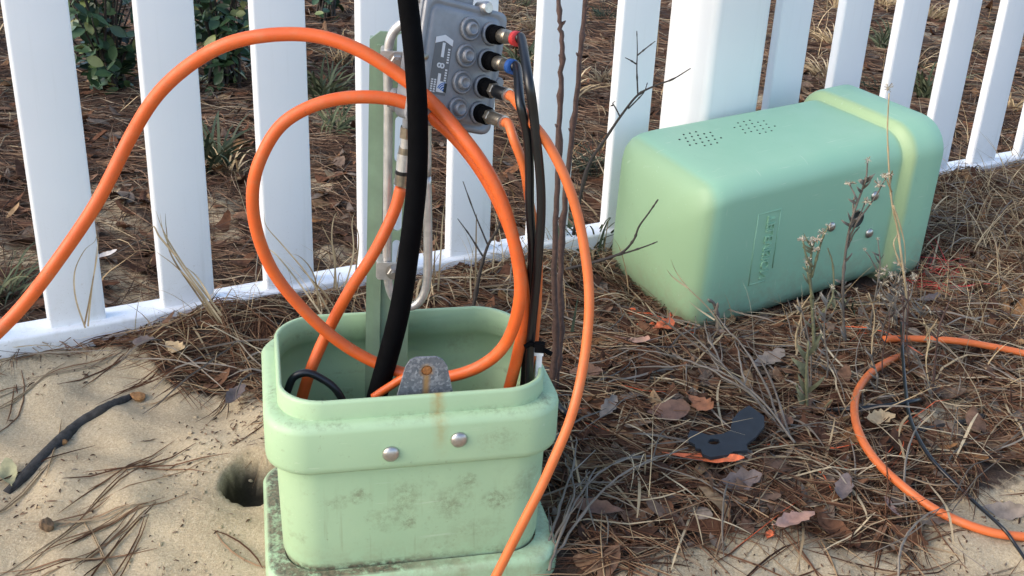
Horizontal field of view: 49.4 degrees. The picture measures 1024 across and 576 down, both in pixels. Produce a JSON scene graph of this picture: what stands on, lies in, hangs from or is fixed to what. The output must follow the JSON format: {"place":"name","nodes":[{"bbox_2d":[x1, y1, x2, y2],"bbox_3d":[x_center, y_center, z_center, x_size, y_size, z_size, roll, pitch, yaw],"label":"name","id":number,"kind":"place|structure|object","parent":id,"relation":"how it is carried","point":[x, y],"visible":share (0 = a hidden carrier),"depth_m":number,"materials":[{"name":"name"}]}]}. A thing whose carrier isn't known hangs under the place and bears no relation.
{"place":"outdoors","nodes":[
{"label":"outdoors","id":0,"kind":"place"},
{"bbox_2d":[0,0,1023,575],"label":"ground","id":1,"kind":"structure","parent":0,"point":[34,430],"depth_m":1.31,"materials":[{"name":"sand"}]},
{"bbox_2d":[39,517,53,531],"bbox_3d":[-0.499,0.254,1.195,0.018,0.016,0.014,8,30,-2],"label":"seed pod","id":2,"kind":"object","parent":1,"relation":"on","point":[46,524],"visible":1,"depth_m":1.19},
{"bbox_2d":[3,394,131,493],"bbox_3d":[-0.540,0.182,1.350,0.032,0.026,0.220,11,26,17],"label":"charred stick","id":3,"kind":"object","parent":1,"relation":"on","point":[33,465],"visible":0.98,"depth_m":1.34,"materials":[{"name":"wood"}]},
{"bbox_2d":[73,233,97,327],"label":"dry grass clump","id":4,"kind":"object","parent":1,"relation":"on","point":[89,308],"visible":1,"depth_m":1.44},
{"bbox_2d":[68,0,202,93],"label":"variegated shrub","id":5,"kind":"object","parent":1,"relation":"on","point":[105,52],"visible":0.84,"depth_m":2.66,"materials":[{"name":"green plant"}]},
{"bbox_2d":[130,392,145,401],"bbox_3d":[-0.483,0.140,1.437,0.021,0.009,0.018,8,30,-2],"label":"bark chip","id":6,"kind":"object","parent":1,"relation":"on","point":[138,396],"visible":1,"depth_m":1.43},
{"bbox_2d":[141,110,255,173],"bbox_3d":[-0.587,-0.274,2.212,0.333,0.121,0.394,3,24,-1],"label":"grass tuft","id":7,"kind":"object","parent":1,"relation":"on","point":[209,145],"visible":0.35,"depth_m":2.22,"materials":[{"name":"plant"}]},
{"bbox_2d":[193,0,251,95],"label":"variegated shrub","id":8,"kind":"object","parent":1,"relation":"on","point":[213,17],"visible":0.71,"depth_m":2.77,"materials":[{"name":"green plant"}]},
{"bbox_2d":[206,144,250,178],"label":"grass tuft","id":9,"kind":"object","parent":1,"relation":"on","point":[230,167],"visible":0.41,"depth_m":2.22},
{"bbox_2d":[224,384,245,403],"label":"oak leaf","id":10,"kind":"object","parent":1,"relation":"on","point":[230,396],"visible":1,"depth_m":1.40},
{"bbox_2d":[235,178,329,313],"bbox_3d":[-0.316,-0.052,1.543,0.125,0.210,0.020,3,24,0],"label":"dry grass clump","id":11,"kind":"object","parent":1,"relation":"on","point":[316,288],"visible":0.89,"depth_m":1.56,"materials":[{"name":"plant"}]},
{"bbox_2d":[312,0,343,22],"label":"variegated shrub","id":12,"kind":"object","parent":1,"relation":"on","point":[328,8],"visible":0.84,"depth_m":3.63,"materials":[{"name":"green plant"}]},
{"bbox_2d":[307,31,354,67],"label":"grass tuft","id":13,"kind":"object","parent":1,"relation":"on","point":[345,57],"visible":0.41,"depth_m":3.10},
{"bbox_2d":[308,86,355,140],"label":"grass tuft","id":14,"kind":"object","parent":1,"relation":"on","point":[341,124],"visible":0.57,"depth_m":2.52,"materials":[{"name":"plant"}]},
{"bbox_2d":[261,20,558,575],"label":"utility pedestal","id":15,"kind":"object","parent":1,"relation":"on","point":[426,467],"visible":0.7,"depth_m":1.10,"materials":[{"name":"plastic"}]},
{"bbox_2d":[0,27,529,387],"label":"fibre conduit","id":16,"kind":"object","parent":15,"relation":"in","point":[444,121],"visible":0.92,"depth_m":1.03,"materials":[{"name":"plastic"}]},
{"bbox_2d":[284,369,345,399],"bbox_3d":[-0.194,0.105,1.118,0.069,0.049,0.014,1,24,-4],"label":"coaxial cable","id":17,"kind":"object","parent":15,"relation":"attached to","point":[333,387],"visible":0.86,"depth_m":1.11,"materials":[{"name":"rubber"}]},
{"bbox_2d":[371,374,402,396],"bbox_3d":[-0.107,0.109,1.125,0.071,0.060,0.013,3,24,0],"label":"coaxial cable","id":18,"kind":"object","parent":15,"relation":"attached to","point":[388,387],"visible":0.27,"depth_m":1.12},
{"bbox_2d":[387,0,506,134],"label":"cable tap box","id":19,"kind":"object","parent":15,"relation":"attached to","point":[457,45],"visible":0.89,"depth_m":1.02,"materials":[{"name":"metal"}]},
{"bbox_2d":[296,118,407,399],"bbox_3d":[-0.159,-0.026,1.103,0.124,0.313,0.023,-4,25,-14],"label":"feeder cable","id":20,"kind":"object","parent":19,"relation":"hanging from","point":[362,270],"visible":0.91,"depth_m":1.10,"materials":[{"name":"plastic"}]},
{"bbox_2d":[366,0,427,397],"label":"trunk cable","id":21,"kind":"object","parent":19,"relation":"attached to","point":[410,236],"visible":0.82,"depth_m":1.02,"materials":[{"name":"rubber"}]},
{"bbox_2d":[473,104,542,373],"bbox_3d":[-0.002,-0.018,1.090,0.054,0.320,0.071,-16,31,-36],"label":"coaxial cable","id":22,"kind":"object","parent":19,"relation":"attached to","point":[485,114],"visible":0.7,"depth_m":1.02,"materials":[{"name":"orange plastic"}]},
{"bbox_2d":[481,51,535,385],"bbox_3d":[0.000,-0.028,1.078,0.044,0.385,0.097,-8,26,-22],"label":"coaxial cable","id":23,"kind":"object","parent":19,"relation":"attached to","point":[493,61],"visible":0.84,"depth_m":1.01,"materials":[{"name":"black rubber"}]},
{"bbox_2d":[485,24,545,383],"bbox_3d":[0.004,-0.046,1.071,0.041,0.393,0.111,-7,26,-21],"label":"coaxial cable","id":24,"kind":"object","parent":19,"relation":"attached to","point":[497,35],"visible":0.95,"depth_m":1.01,"materials":[{"name":"black rubber"}]},
{"bbox_2d":[524,341,552,355],"bbox_3d":[0.026,0.060,1.092,0.029,0.016,0.011,3,24,0],"label":"cable tie","id":25,"kind":"object","parent":24,"relation":"attached to","point":[539,346],"visible":1,"depth_m":1.09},
{"bbox_2d":[534,352,542,377],"bbox_3d":[0.025,0.074,1.115,0.011,0.037,0.006,3,24,0],"label":"cable tie","id":26,"kind":"object","parent":24,"relation":"attached to","point":[538,359],"visible":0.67,"depth_m":1.11,"materials":[{"name":"white plastic"}]},
{"bbox_2d":[477,78,593,575],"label":"coaxial cable","id":27,"kind":"object","parent":19,"relation":"attached to","point":[488,88],"visible":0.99,"depth_m":1.02,"materials":[{"name":"orange plastic"}]},
{"bbox_2d":[433,202,476,298],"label":"dry grass clump","id":28,"kind":"object","parent":1,"relation":"on","point":[441,253],"visible":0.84,"depth_m":1.65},
{"bbox_2d":[458,182,500,305],"bbox_3d":[-0.047,-0.053,1.570,0.063,0.203,0.007,3,24,0],"label":"bare twig","id":29,"kind":"object","parent":1,"relation":"on","point":[476,289],"visible":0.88,"depth_m":1.57,"materials":[{"name":"wood"}]},
{"bbox_2d":[0,0,1023,358],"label":"picket fence","id":30,"kind":"object","parent":1,"relation":"on","point":[716,46],"visible":0.38,"depth_m":1.66,"materials":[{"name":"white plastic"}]},
{"bbox_2d":[0,347,1023,575],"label":"bark crumbs","id":31,"kind":"object","parent":1,"relation":"on","point":[885,558],"visible":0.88,"depth_m":1.24,"materials":[{"name":"brown wood"}]},
{"bbox_2d":[0,160,1023,575],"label":"pine straw","id":32,"kind":"object","parent":1,"relation":"on","point":[280,300],"visible":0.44,"depth_m":1.46,"materials":[{"name":"brown plant"}]},
{"bbox_2d":[0,457,16,485],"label":"oak leaf","id":33,"kind":"object","parent":32,"relation":"on","point":[8,466],"visible":1,"depth_m":1.27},
{"bbox_2d":[129,335,153,344],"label":"oak leaf","id":34,"kind":"object","parent":32,"relation":"on","point":[136,341],"visible":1,"depth_m":1.49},
{"bbox_2d":[162,339,184,352],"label":"oak leaf","id":35,"kind":"object","parent":32,"relation":"on","point":[177,345],"visible":1,"depth_m":1.48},
{"bbox_2d":[142,212,229,325],"bbox_3d":[-0.434,-0.010,1.499,0.129,0.202,0.020,3,24,0],"label":"dry grass clump","id":36,"kind":"object","parent":32,"relation":"on","point":[188,280],"visible":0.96,"depth_m":1.50,"materials":[{"name":"plant"}]},
{"bbox_2d":[322,211,358,297],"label":"dry grass clump","id":37,"kind":"object","parent":32,"relation":"on","point":[334,260],"visible":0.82,"depth_m":1.63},
{"bbox_2d":[565,363,602,378],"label":"oak leaf","id":38,"kind":"object","parent":32,"relation":"on","point":[592,368],"visible":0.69,"depth_m":1.50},
{"bbox_2d":[653,317,674,328],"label":"oak leaf","id":39,"kind":"object","parent":32,"relation":"on","point":[659,324],"visible":0.89,"depth_m":1.63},
{"bbox_2d":[686,393,713,410],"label":"oak leaf","id":40,"kind":"object","parent":32,"relation":"on","point":[700,403],"visible":1,"depth_m":1.43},
{"bbox_2d":[717,467,761,491],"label":"oak leaf","id":41,"kind":"object","parent":32,"relation":"on","point":[741,474],"visible":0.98,"depth_m":1.28,"materials":[{"name":"plant"}]},
{"bbox_2d":[752,347,784,366],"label":"oak leaf","id":42,"kind":"object","parent":32,"relation":"on","point":[772,359],"visible":0.79,"depth_m":1.56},
{"bbox_2d":[777,412,793,424],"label":"oak leaf","id":43,"kind":"object","parent":32,"relation":"on","point":[789,421],"visible":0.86,"depth_m":1.40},
{"bbox_2d":[834,473,853,499],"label":"oak leaf","id":44,"kind":"object","parent":32,"relation":"on","point":[843,489],"visible":1,"depth_m":1.28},
{"bbox_2d":[882,335,1023,356],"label":"coaxial cable","id":45,"kind":"object","parent":32,"relation":"on","point":[962,341],"visible":0.89,"depth_m":1.62,"materials":[{"name":"plastic"}]},
{"bbox_2d":[0,0,1023,347],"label":"pine straw","id":46,"kind":"object","parent":1,"relation":"on","point":[104,154],"visible":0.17,"depth_m":2.48,"materials":[{"name":"plant"}]},
{"bbox_2d":[0,244,39,307],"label":"grass tuft","id":47,"kind":"object","parent":46,"relation":"on","point":[6,282],"visible":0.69,"depth_m":1.67,"materials":[{"name":"plant"}]},
{"bbox_2d":[307,51,354,97],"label":"grass tuft","id":48,"kind":"object","parent":46,"relation":"on","point":[319,88],"visible":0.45,"depth_m":2.78,"materials":[{"name":"plant"}]},
{"bbox_2d":[502,40,534,69],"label":"grass tuft","id":49,"kind":"object","parent":46,"relation":"on","point":[515,56],"visible":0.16,"depth_m":3.10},
{"bbox_2d":[511,57,608,98],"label":"grass tuft","id":50,"kind":"object","parent":46,"relation":"on","point":[584,91],"visible":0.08,"depth_m":2.85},
{"bbox_2d":[571,129,605,177],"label":"grass tuft","id":51,"kind":"object","parent":46,"relation":"on","point":[585,161],"visible":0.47,"depth_m":2.29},
{"bbox_2d":[581,64,612,85],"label":"grass tuft","id":52,"kind":"object","parent":46,"relation":"on","point":[598,79],"visible":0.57,"depth_m":3.00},
{"bbox_2d":[587,0,617,20],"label":"grass tuft","id":53,"kind":"object","parent":46,"relation":"on","point":[596,12],"visible":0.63,"depth_m":3.83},
{"bbox_2d":[860,73,924,91],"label":"grass tuft","id":54,"kind":"object","parent":46,"relation":"on","point":[864,84],"visible":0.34,"depth_m":3.10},
{"bbox_2d":[933,30,990,52],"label":"grass tuft","id":55,"kind":"object","parent":46,"relation":"on","point":[977,42],"visible":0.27,"depth_m":3.61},
{"bbox_2d":[1006,94,1023,111],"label":"oak leaf","id":56,"kind":"object","parent":46,"relation":"on","point":[1018,105],"visible":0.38,"depth_m":2.94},
{"bbox_2d":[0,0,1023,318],"bbox_3d":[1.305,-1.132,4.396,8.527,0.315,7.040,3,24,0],"label":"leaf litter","id":57,"kind":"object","parent":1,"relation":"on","point":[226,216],"visible":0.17,"depth_m":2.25,"materials":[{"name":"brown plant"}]},
{"bbox_2d":[498,1,536,21],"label":"grass tuft","id":58,"kind":"object","parent":1,"relation":"on","point":[515,17],"visible":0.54,"depth_m":3.79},
{"bbox_2d":[15,369,1023,575],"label":"sand clods","id":59,"kind":"object","parent":1,"relation":"on","point":[251,480],"visible":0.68,"depth_m":1.29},
{"bbox_2d":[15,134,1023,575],"bbox_3d":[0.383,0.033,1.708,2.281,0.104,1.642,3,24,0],"label":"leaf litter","id":60,"kind":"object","parent":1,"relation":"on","point":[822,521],"visible":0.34,"depth_m":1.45,"materials":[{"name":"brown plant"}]},
{"bbox_2d":[565,497,623,513],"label":"oak leaf","id":61,"kind":"object","parent":60,"relation":"on","point":[599,506],"visible":0.82,"depth_m":1.23,"materials":[{"name":"plant"}]},
{"bbox_2d":[616,335,649,342],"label":"oak leaf","id":62,"kind":"object","parent":60,"relation":"on","point":[641,338],"visible":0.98,"depth_m":1.59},
{"bbox_2d":[639,399,689,420],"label":"oak leaf","id":63,"kind":"object","parent":60,"relation":"on","point":[668,407],"visible":0.98,"depth_m":1.41,"materials":[{"name":"plant"}]},
{"bbox_2d":[662,452,743,462],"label":"oak leaf","id":64,"kind":"object","parent":60,"relation":"on","point":[732,457],"visible":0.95,"depth_m":1.31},
{"bbox_2d":[864,409,895,423],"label":"oak leaf","id":65,"kind":"object","parent":60,"relation":"on","point":[879,416],"visible":1,"depth_m":1.43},
{"bbox_2d":[506,8,535,31],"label":"grass tuft","id":66,"kind":"object","parent":1,"relation":"on","point":[532,24],"visible":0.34,"depth_m":3.60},
{"bbox_2d":[549,0,565,387],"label":"sapling stem","id":67,"kind":"object","parent":1,"relation":"on","point":[555,350],"visible":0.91,"depth_m":1.35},
{"bbox_2d":[558,399,579,419],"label":"oak leaf","id":68,"kind":"object","parent":1,"relation":"on","point":[562,410],"visible":0.36,"depth_m":1.39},
{"bbox_2d":[558,225,582,335],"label":"grass clump","id":69,"kind":"object","parent":1,"relation":"on","point":[573,324],"visible":0.35,"depth_m":1.61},
{"bbox_2d":[555,0,589,391],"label":"sapling stem","id":70,"kind":"object","parent":1,"relation":"on","point":[563,214],"visible":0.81,"depth_m":1.37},
{"bbox_2d":[565,211,614,256],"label":"grass clump","id":71,"kind":"object","parent":1,"relation":"on","point":[570,225],"visible":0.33,"depth_m":1.92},
{"bbox_2d":[599,394,617,416],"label":"oak leaf","id":72,"kind":"object","parent":1,"relation":"on","point":[612,398],"visible":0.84,"depth_m":1.42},
{"bbox_2d":[565,199,657,270],"bbox_3d":[0.146,-0.076,1.610,0.132,0.118,0.006,3,24,0],"label":"bare twig","id":73,"kind":"object","parent":1,"relation":"on","point":[608,257],"visible":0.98,"depth_m":1.62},
{"bbox_2d":[548,437,702,570],"bbox_3d":[0.127,0.228,1.231,0.167,0.059,0.228,6,25,7],"label":"fallen weed","id":74,"kind":"object","parent":1,"relation":"on","point":[562,526],"visible":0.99,"depth_m":1.21,"materials":[{"name":"plant"}]},
{"bbox_2d":[572,31,690,234],"bbox_3d":[0.189,-0.239,1.777,0.166,0.340,0.008,3,24,0],"label":"bare twig","id":75,"kind":"object","parent":1,"relation":"on","point":[598,148],"visible":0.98,"depth_m":1.76,"materials":[{"name":"wood"}]},
{"bbox_2d":[667,260,723,329],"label":"dry grass clump","id":76,"kind":"object","parent":1,"relation":"on","point":[684,284],"visible":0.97,"depth_m":1.61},
{"bbox_2d":[618,309,795,443],"bbox_3d":[0.248,0.086,1.540,0.204,0.060,0.417,3,24,0],"label":"fallen weed","id":77,"kind":"object","parent":1,"relation":"on","point":[749,391],"visible":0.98,"depth_m":1.48,"materials":[{"name":"plant"}]},
{"bbox_2d":[707,299,721,328],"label":"broken stem","id":78,"kind":"object","parent":1,"relation":"on","point":[716,311],"visible":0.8,"depth_m":1.62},
{"bbox_2d":[688,406,763,459],"bbox_3d":[0.268,0.177,1.347,0.124,0.009,0.069,-14,30,-33],"label":"plastic bracket","id":79,"kind":"object","parent":1,"relation":"on","point":[733,441],"visible":1,"depth_m":1.34,"materials":[{"name":"plastic"}]},
{"bbox_2d":[612,85,943,326],"bbox_3d":[0.423,-0.138,1.865,0.500,0.296,0.270,-14,33,-27],"label":"pedestal cover","id":80,"kind":"object","parent":1,"relation":"on","point":[748,199],"visible":0.94,"depth_m":1.76,"materials":[{"name":"plastic"}]},
{"bbox_2d":[772,510,814,526],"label":"oak leaf","id":81,"kind":"object","parent":1,"relation":"on","point":[789,519],"visible":1,"depth_m":1.23,"materials":[{"name":"plant"}]},
{"bbox_2d":[793,295,810,355],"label":"dry weed","id":82,"kind":"object","parent":1,"relation":"on","point":[796,333],"visible":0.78,"depth_m":1.57,"materials":[{"name":"beige plant"}]},
{"bbox_2d":[795,297,817,392],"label":"dry weed","id":83,"kind":"object","parent":1,"relation":"on","point":[806,335],"visible":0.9,"depth_m":1.48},
{"bbox_2d":[791,333,831,407],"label":"dry weed","id":84,"kind":"object","parent":1,"relation":"on","point":[803,370],"visible":0.5,"depth_m":1.44,"materials":[{"name":"plant"}]},
{"bbox_2d":[797,222,834,356],"bbox_3d":[0.419,0.024,1.561,0.069,0.250,0.018,3,24,0],"label":"dry aster","id":85,"kind":"object","parent":1,"relation":"on","point":[810,271],"visible":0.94,"depth_m":1.54,"materials":[{"name":"plant"}]},
{"bbox_2d":[804,52,827,77],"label":"grass tuft","id":86,"kind":"object","parent":1,"relation":"on","point":[812,70],"visible":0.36,"depth_m":3.20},
{"bbox_2d":[809,24,833,46],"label":"grass tuft","id":87,"kind":"object","parent":1,"relation":"on","point":[826,38],"visible":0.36,"depth_m":3.61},
{"bbox_2d":[814,284,840,377],"bbox_3d":[0.428,0.096,1.529,0.055,0.221,0.014,3,24,0],"label":"dry aster","id":88,"kind":"object","parent":1,"relation":"on","point":[824,316],"visible":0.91,"depth_m":1.50,"materials":[{"name":"plant"}]},
{"bbox_2d":[815,281,868,315],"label":"grass clump","id":89,"kind":"object","parent":1,"relation":"on","point":[845,301],"visible":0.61,"depth_m":1.74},
{"bbox_2d":[835,156,889,346],"bbox_3d":[0.480,-0.028,1.581,0.058,0.332,0.018,3,24,0],"label":"dry aster","id":90,"kind":"object","parent":1,"relation":"on","point":[849,238],"visible":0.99,"depth_m":1.55,"materials":[{"name":"plant"}]},
{"bbox_2d":[864,346,878,389],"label":"dry weed","id":91,"kind":"object","parent":1,"relation":"on","point":[873,366],"visible":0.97,"depth_m":1.51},
{"bbox_2d":[855,237,889,334],"bbox_3d":[0.526,0.024,1.636,0.055,0.213,0.012,3,24,0],"label":"dry aster","id":92,"kind":"object","parent":1,"relation":"on","point":[876,291],"visible":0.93,"depth_m":1.62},
{"bbox_2d":[866,293,880,380],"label":"dry weed","id":93,"kind":"object","parent":1,"relation":"on","point":[874,330],"visible":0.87,"depth_m":1.52,"materials":[{"name":"beige plant"}]},
{"bbox_2d":[829,397,926,412],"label":"twig","id":94,"kind":"object","parent":1,"relation":"on","point":[910,401],"visible":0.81,"depth_m":1.45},
{"bbox_2d":[874,0,896,8],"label":"grass tuft","id":95,"kind":"object","parent":1,"relation":"on","point":[883,2],"visible":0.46,"depth_m":4.36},
{"bbox_2d":[877,293,896,342],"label":"dry weed","id":96,"kind":"object","parent":1,"relation":"on","point":[886,317],"visible":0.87,"depth_m":1.61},
{"bbox_2d":[879,308,896,378],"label":"dry weed","id":97,"kind":"object","parent":1,"relation":"on","point":[884,342],"visible":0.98,"depth_m":1.51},
{"bbox_2d":[884,83,907,303],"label":"dry stalk","id":98,"kind":"object","parent":1,"relation":"on","point":[901,263],"visible":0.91,"depth_m":1.62,"materials":[{"name":"beige plant"}]},
{"bbox_2d":[874,258,917,330],"bbox_3d":[0.567,0.019,1.666,0.066,0.139,0.017,3,24,0],"label":"dry aster","id":99,"kind":"object","parent":1,"relation":"on","point":[893,289],"visible":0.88,"depth_m":1.66,"materials":[{"name":"plant"}]},
{"bbox_2d":[868,18,926,53],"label":"grass tuft","id":100,"kind":"object","parent":1,"relation":"on","point":[884,40],"visible":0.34,"depth_m":3.61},
{"bbox_2d":[891,282,908,348],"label":"dry weed","id":101,"kind":"object","parent":1,"relation":"on","point":[905,312],"visible":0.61,"depth_m":1.58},
{"bbox_2d":[896,299,907,362],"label":"dry weed","id":102,"kind":"object","parent":1,"relation":"on","point":[902,327],"visible":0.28,"depth_m":1.57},
{"bbox_2d":[900,282,912,369],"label":"dry weed","id":103,"kind":"object","parent":1,"relation":"on","point":[907,309],"visible":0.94,"depth_m":1.53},
{"bbox_2d":[877,43,967,70],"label":"grass tuft","id":104,"kind":"object","parent":1,"relation":"on","point":[925,59],"visible":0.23,"depth_m":3.39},
{"bbox_2d":[909,290,936,321],"bbox_3d":[0.626,0.069,1.720,0.050,0.145,0.014,3,24,0],"label":"dry aster","id":105,"kind":"object","parent":1,"relation":"on","point":[920,312],"visible":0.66,"depth_m":1.70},
{"bbox_2d":[908,349,939,401],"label":"dry weed","id":106,"kind":"object","parent":1,"relation":"on","point":[921,366],"visible":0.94,"depth_m":1.48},
{"bbox_2d":[919,318,937,380],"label":"dry weed","id":107,"kind":"object","parent":1,"relation":"on","point":[925,325],"visible":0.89,"depth_m":1.50,"materials":[{"name":"beige plant"}]},
{"bbox_2d":[882,56,981,97],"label":"grass tuft","id":108,"kind":"object","parent":1,"relation":"on","point":[926,89],"visible":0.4,"depth_m":3.04,"materials":[{"name":"plant"}]},
{"bbox_2d":[850,353,1023,540],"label":"coaxial cable","id":109,"kind":"object","parent":1,"relation":"on","point":[896,480],"visible":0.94,"depth_m":1.29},
{"bbox_2d":[925,302,948,401],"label":"dry weed","id":110,"kind":"object","parent":1,"relation":"on","point":[935,357],"visible":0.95,"depth_m":1.46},
{"bbox_2d":[927,2,949,21],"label":"grass tuft","id":111,"kind":"object","parent":1,"relation":"on","point":[940,14],"visible":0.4,"depth_m":4.13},
{"bbox_2d":[906,399,1013,432],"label":"dead branch","id":112,"kind":"object","parent":1,"relation":"on","point":[963,421],"visible":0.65,"depth_m":1.43,"materials":[{"name":"wood"}]},
{"bbox_2d":[900,319,1023,559],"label":"ground wire","id":113,"kind":"object","parent":1,"relation":"on","point":[956,485],"visible":0.88,"depth_m":1.33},
{"bbox_2d":[982,500,1023,520],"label":"oak leaf","id":114,"kind":"object","parent":1,"relation":"on","point":[1009,510],"visible":1,"depth_m":1.29,"materials":[{"name":"plant"}]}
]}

